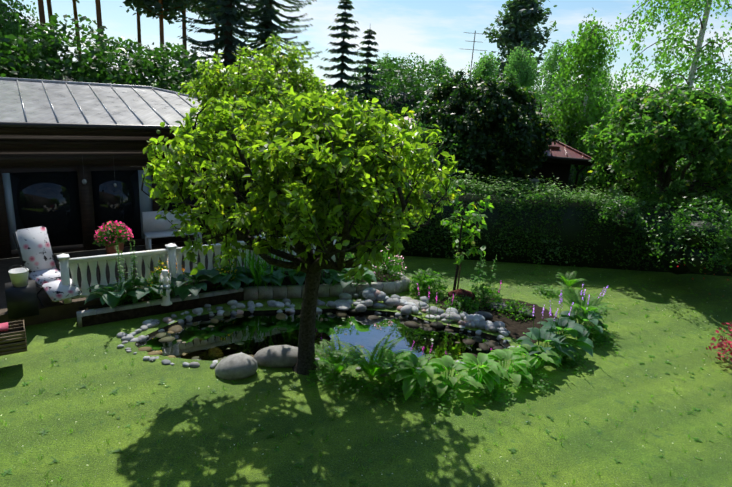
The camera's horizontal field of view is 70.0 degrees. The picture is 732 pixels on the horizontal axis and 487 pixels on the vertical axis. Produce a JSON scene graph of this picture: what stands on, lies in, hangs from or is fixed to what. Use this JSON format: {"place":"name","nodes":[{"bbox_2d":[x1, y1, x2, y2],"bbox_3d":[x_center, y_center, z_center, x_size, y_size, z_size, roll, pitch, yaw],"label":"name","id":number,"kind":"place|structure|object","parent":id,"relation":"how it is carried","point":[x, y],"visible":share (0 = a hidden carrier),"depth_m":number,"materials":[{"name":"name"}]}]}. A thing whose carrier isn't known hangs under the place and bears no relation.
{"place":"outdoors","nodes":[
{"label":"outdoors","id":0,"kind":"place"},
{"bbox_2d":[0,320,26,355],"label":"wooden crates","id":1,"kind":"object","parent":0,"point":[12,340],"visible":1,"depth_m":7.75,"materials":[{"name":"brown wood"}]},
{"bbox_2d":[2,170,152,249],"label":"curtains","id":2,"kind":"object","parent":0,"point":[146,203],"visible":0.68,"depth_m":11.59,"materials":[{"name":"fabric"}]},
{"bbox_2d":[82,157,116,186],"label":"wall lamps","id":3,"kind":"object","parent":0,"point":[84,181],"visible":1,"depth_m":11.77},
{"bbox_2d":[76,266,410,327],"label":"retaining wall","id":4,"kind":"structure","parent":0,"point":[336,290],"depth_m":11.13,"materials":[{"name":"grey stone"}]},
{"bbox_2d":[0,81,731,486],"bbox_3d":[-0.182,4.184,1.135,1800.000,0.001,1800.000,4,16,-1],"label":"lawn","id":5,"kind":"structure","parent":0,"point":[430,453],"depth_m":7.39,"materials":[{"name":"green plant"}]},
{"bbox_2d":[5,240,194,258],"bbox_3d":[-10.283,0.727,10.161,17.187,0.300,11.614,4,16,-1],"label":"rail","id":6,"kind":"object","parent":5,"relation":"on","point":[101,249],"depth_m":12.62,"materials":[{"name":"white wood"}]},
{"bbox_2d":[0,135,301,172],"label":"house walls","id":7,"kind":"structure","parent":5,"relation":"on","point":[19,169],"depth_m":11.81,"materials":[{"name":"brown wood"}]},
{"bbox_2d":[0,80,229,125],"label":"house roof","id":8,"kind":"structure","parent":7,"relation":"on","point":[37,106],"depth_m":12.84,"materials":[{"name":"grey metal"}]},
{"bbox_2d":[0,128,227,136],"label":"fascia board","id":9,"kind":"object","parent":8,"relation":"attached to","point":[60,132],"depth_m":11.29,"materials":[{"name":"brown wood"}]},
{"bbox_2d":[0,122,199,130],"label":"gutter","id":10,"kind":"object","parent":9,"relation":"attached to","point":[77,126],"depth_m":11.17,"materials":[{"name":"grey metal"}]},
{"bbox_2d":[0,77,229,125],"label":"roof seams","id":11,"kind":"object","parent":8,"relation":"attached to","point":[89,84],"visible":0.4,"depth_m":14.00,"materials":[{"name":"grey metal"}]},
{"bbox_2d":[10,169,242,249],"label":"windows","id":12,"kind":"structure","parent":7,"relation":"in","point":[50,201],"depth_m":12.09,"materials":[{"name":"black glass"}]},
{"bbox_2d":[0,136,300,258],"bbox_3d":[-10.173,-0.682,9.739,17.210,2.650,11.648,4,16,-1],"label":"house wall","id":13,"kind":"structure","parent":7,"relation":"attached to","point":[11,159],"depth_m":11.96,"materials":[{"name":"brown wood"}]},
{"bbox_2d":[0,239,323,327],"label":"terrace deck","id":14,"kind":"structure","parent":5,"relation":"on","point":[50,311],"depth_m":10.60,"materials":[{"name":"wood"}]},
{"bbox_2d":[5,265,38,318],"bbox_3d":[-5.930,0.780,8.984,0.440,0.870,0.440,-7,19,-33],"label":"bucket on stool","id":15,"kind":"object","parent":14,"relation":"on","point":[21,294],"visible":1,"depth_m":8.86,"materials":[{"name":"brown wood"}]},
{"bbox_2d":[12,233,59,306],"bbox_3d":[-5.925,0.431,9.645,0.968,1.195,0.580,15,19,33],"label":"chair frame","id":16,"kind":"object","parent":14,"relation":"on","point":[40,290],"visible":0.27,"depth_m":9.52,"materials":[{"name":"wood"}]},
{"bbox_2d":[16,226,80,301],"bbox_3d":[-5.781,0.347,9.521,1.232,1.088,0.500,15,19,33],"label":"chair cushion","id":17,"kind":"object","parent":16,"relation":"on","point":[36,252],"visible":0.88,"depth_m":9.58,"materials":[{"name":"white fabric"}]},
{"bbox_2d":[96,238,133,279],"bbox_3d":[-5.085,0.366,10.611,0.600,0.880,0.600,-7,19,-33],"label":"plant stand","id":18,"kind":"object","parent":14,"relation":"on","point":[112,249],"visible":0.21,"depth_m":10.44,"materials":[{"name":"brown"}]},
{"bbox_2d":[92,220,133,246],"bbox_3d":[-5.048,-0.233,10.449,0.752,0.491,0.762,4,16,-1],"label":"pelargonium","id":19,"kind":"object","parent":18,"relation":"in","point":[109,233],"depth_m":10.32,"materials":[{"name":"pink plant"}]},
{"bbox_2d":[142,209,202,250],"bbox_3d":[-4.757,-0.308,12.912,1.300,0.950,0.470,-7,19,-33],"label":"white bench","id":20,"kind":"object","parent":14,"relation":"on","point":[153,227],"visible":0.48,"depth_m":12.79,"materials":[{"name":"white wood"}]},
{"bbox_2d":[57,224,336,303],"bbox_3d":[-3.971,0.076,12.246,5.790,1.205,3.195,-7,19,-33],"label":"terrace fence","id":21,"kind":"object","parent":14,"relation":"on","point":[172,254],"visible":0.27,"depth_m":10.10,"materials":[{"name":"white wood"}]},
{"bbox_2d":[78,270,400,326],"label":"bed soil","id":22,"kind":"structure","parent":5,"relation":"on","point":[102,318],"depth_m":10.19,"materials":[{"name":"brown soil"}]},
{"bbox_2d":[161,288,171,305],"bbox_3d":[-3.842,1.026,10.051,0.220,0.290,0.220,4,16,-1],"label":"cherub statue pedestal","id":23,"kind":"object","parent":22,"relation":"on","point":[166,301],"visible":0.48,"depth_m":10.01,"materials":[{"name":"white stone"}]},
{"bbox_2d":[159,269,170,296],"bbox_3d":[-3.819,0.739,9.940,0.220,0.495,0.284,0,16,-14],"label":"cherub statue","id":24,"kind":"object","parent":23,"relation":"on","point":[164,280],"visible":0.96,"depth_m":9.91,"materials":[{"name":"white stone"}]},
{"bbox_2d":[84,239,404,308],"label":"bed plants","id":25,"kind":"object","parent":22,"relation":"on","point":[182,290],"visible":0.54,"depth_m":10.70,"materials":[{"name":"green plant"}]},
{"bbox_2d":[116,240,405,286],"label":"bed flowers","id":26,"kind":"object","parent":25,"relation":"attached to","point":[232,262],"visible":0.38,"depth_m":10.74,"materials":[{"name":"plant"}]},
{"bbox_2d":[178,33,337,236],"bbox_3d":[-2.704,-2.427,13.540,3.836,5.603,4.264,4,16,-1],"label":"tree","id":27,"kind":"object","parent":5,"relation":"on","point":[268,85],"depth_m":12.51,"materials":[{"name":"green plant"}]},
{"bbox_2d":[141,86,464,374],"bbox_3d":[-1.079,-0.078,7.918,4.593,4.442,4.058,4,16,-1],"label":"apple tree","id":28,"kind":"object","parent":5,"relation":"on","point":[324,179],"depth_m":6.72,"materials":[{"name":"green plant"}]},
{"bbox_2d":[156,103,447,276],"bbox_3d":[-0.978,-0.981,7.726,4.155,2.252,3.880,4,16,-1],"label":"apple tree fruit","id":29,"kind":"object","parent":28,"relation":"attached to","point":[325,166],"visible":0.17,"depth_m":6.71,"materials":[{"name":"green food"}]},
{"bbox_2d":[76,0,557,103],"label":"conifer trees","id":30,"kind":"object","parent":5,"relation":"on","point":[521,12],"visible":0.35,"depth_m":36.05,"materials":[{"name":"green plant"}]},
{"bbox_2d":[116,287,521,379],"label":"border stones","id":31,"kind":"object","parent":5,"relation":"on","point":[241,365],"visible":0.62,"depth_m":10.32,"materials":[{"name":"grey stone"}]},
{"bbox_2d":[139,312,506,362],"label":"pond water","id":32,"kind":"structure","parent":31,"relation":"in","point":[202,340],"depth_m":9.74,"materials":[{"name":"liquid"}]},
{"bbox_2d":[177,316,480,359],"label":"floating pond leaves","id":33,"kind":"object","parent":32,"relation":"on","point":[241,343],"visible":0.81,"depth_m":9.81,"materials":[{"name":"green plant"}]},
{"bbox_2d":[135,309,510,348],"bbox_3d":[-0.623,1.903,9.779,6.645,0.450,2.496,4,16,-1],"label":"pond edge","id":34,"kind":"object","parent":5,"relation":"in","point":[165,328],"visible":0.08,"depth_m":10.39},
{"bbox_2d":[138,308,504,360],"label":"pebbles","id":35,"kind":"object","parent":34,"relation":"on","point":[434,325],"visible":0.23,"depth_m":10.02,"materials":[{"name":"grey stone"}]},
{"bbox_2d":[0,5,656,119],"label":"trees","id":36,"kind":"object","parent":5,"relation":"on","point":[25,63],"depth_m":24.39,"materials":[{"name":"green plant"}]},
{"bbox_2d":[1,264,704,486],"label":"lawn clover flowers","id":37,"kind":"object","parent":5,"relation":"on","point":[362,386],"visible":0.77,"depth_m":7.00,"materials":[{"name":"white plant"}]},
{"bbox_2d":[0,0,731,198],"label":"birch leaves","id":38,"kind":"object","parent":5,"relation":"on","point":[569,65],"visible":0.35,"depth_m":21.79,"materials":[{"name":"green plant"}]},
{"bbox_2d":[0,0,731,193],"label":"tree wood","id":39,"kind":"object","parent":5,"relation":"on","point":[694,68],"visible":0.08,"depth_m":34.57,"materials":[{"name":"brown plant"}]},
{"bbox_2d":[306,255,617,414],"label":"pond plants","id":40,"kind":"object","parent":5,"relation":"on","point":[565,321],"visible":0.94,"depth_m":9.19,"materials":[{"name":"green plant"}]},
{"bbox_2d":[417,253,607,320],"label":"purple flower spikes","id":41,"kind":"object","parent":40,"relation":"on","point":[581,292],"visible":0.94,"depth_m":9.63,"materials":[{"name":"purple plant"}]},
{"bbox_2d":[436,174,493,290],"bbox_3d":[2.071,-0.115,11.572,1.320,2.795,1.733,4,16,-1],"label":"young tree","id":42,"kind":"object","parent":5,"relation":"on","point":[467,222],"depth_m":11.57,"materials":[{"name":"green plant"}]},
{"bbox_2d":[373,344,561,399],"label":"hosta plants","id":43,"kind":"object","parent":5,"relation":"on","point":[490,370],"visible":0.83,"depth_m":8.09,"materials":[{"name":"green plant"}]},
{"bbox_2d":[237,76,731,275],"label":"hedge","id":44,"kind":"object","parent":5,"relation":"on","point":[724,246],"depth_m":14.59,"materials":[{"name":"green plant"}]},
{"bbox_2d":[410,67,560,193],"bbox_3d":[3.924,-3.089,17.935,5.206,5.338,5.102,4,16,-1],"label":"round tree","id":45,"kind":"object","parent":5,"relation":"on","point":[502,101],"depth_m":16.19,"materials":[{"name":"green plant"}]},
{"bbox_2d":[399,143,594,195],"bbox_3d":[3.809,-2.821,21.440,9.761,2.776,8.840,4,16,-1],"label":"gazebo","id":46,"kind":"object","parent":5,"relation":"on","point":[558,167],"depth_m":17.84,"materials":[{"name":"brown wood"}]},
{"bbox_2d":[464,31,486,82],"bbox_3d":[4.158,-7.010,20.636,1.100,2.600,0.036,4,16,-1],"label":"antenna","id":47,"kind":"object","parent":46,"relation":"on","point":[474,41],"visible":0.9,"depth_m":20.46,"materials":[{"name":"grey metal"}]},
{"bbox_2d":[390,113,588,158],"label":"neighbour roof","id":48,"kind":"structure","parent":46,"relation":"attached to","point":[561,152],"depth_m":17.42,"materials":[{"name":"red metal"}]},
{"bbox_2d":[392,118,591,158],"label":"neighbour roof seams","id":49,"kind":"object","parent":48,"relation":"attached to","point":[569,147],"visible":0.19,"depth_m":17.56,"materials":[{"name":"red metal"}]},
{"bbox_2d":[438,297,559,342],"bbox_3d":[2.945,1.476,11.300,2.531,0.001,2.107,18,21,41],"label":"soil bed","id":50,"kind":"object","parent":5,"relation":"on","point":[517,328],"visible":0.35,"depth_m":11.03,"materials":[{"name":"brown soil"}]},
{"bbox_2d":[448,288,474,301],"bbox_3d":[2.100,1.169,11.561,0.592,0.344,0.292,4,16,-1],"label":"flowering plant","id":51,"kind":"object","parent":50,"relation":"on","point":[460,291],"visible":0.48,"depth_m":11.47,"materials":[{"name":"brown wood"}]},
{"bbox_2d":[473,302,534,318],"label":"plants","id":52,"kind":"object","parent":50,"relation":"on","point":[486,315],"visible":0.38,"depth_m":11.13,"materials":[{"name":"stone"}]},
{"bbox_2d":[416,110,731,274],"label":"shrub","id":53,"kind":"object","parent":5,"relation":"on","point":[687,267],"visible":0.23,"depth_m":13.52,"materials":[{"name":"green plant"}]},
{"bbox_2d":[675,191,723,265],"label":"shrub shoots","id":54,"kind":"object","parent":53,"relation":"attached to","point":[708,247],"visible":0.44,"depth_m":12.72,"materials":[{"name":"green plant"}]},
{"bbox_2d":[581,78,731,208],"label":"tree","id":55,"kind":"object","parent":5,"relation":"on","point":[720,156],"depth_m":14.52,"materials":[{"name":"green plant"}]},
{"bbox_2d":[677,263,731,361],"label":"red flowers and leaves","id":56,"kind":"object","parent":5,"relation":"on","point":[721,345],"visible":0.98,"depth_m":9.77,"materials":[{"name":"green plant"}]},
{"bbox_2d":[2,0,731,112],"label":"sky","id":57,"kind":"structure","parent":0,"point":[431,29],"materials":[{"name":"blue"}]}
]}

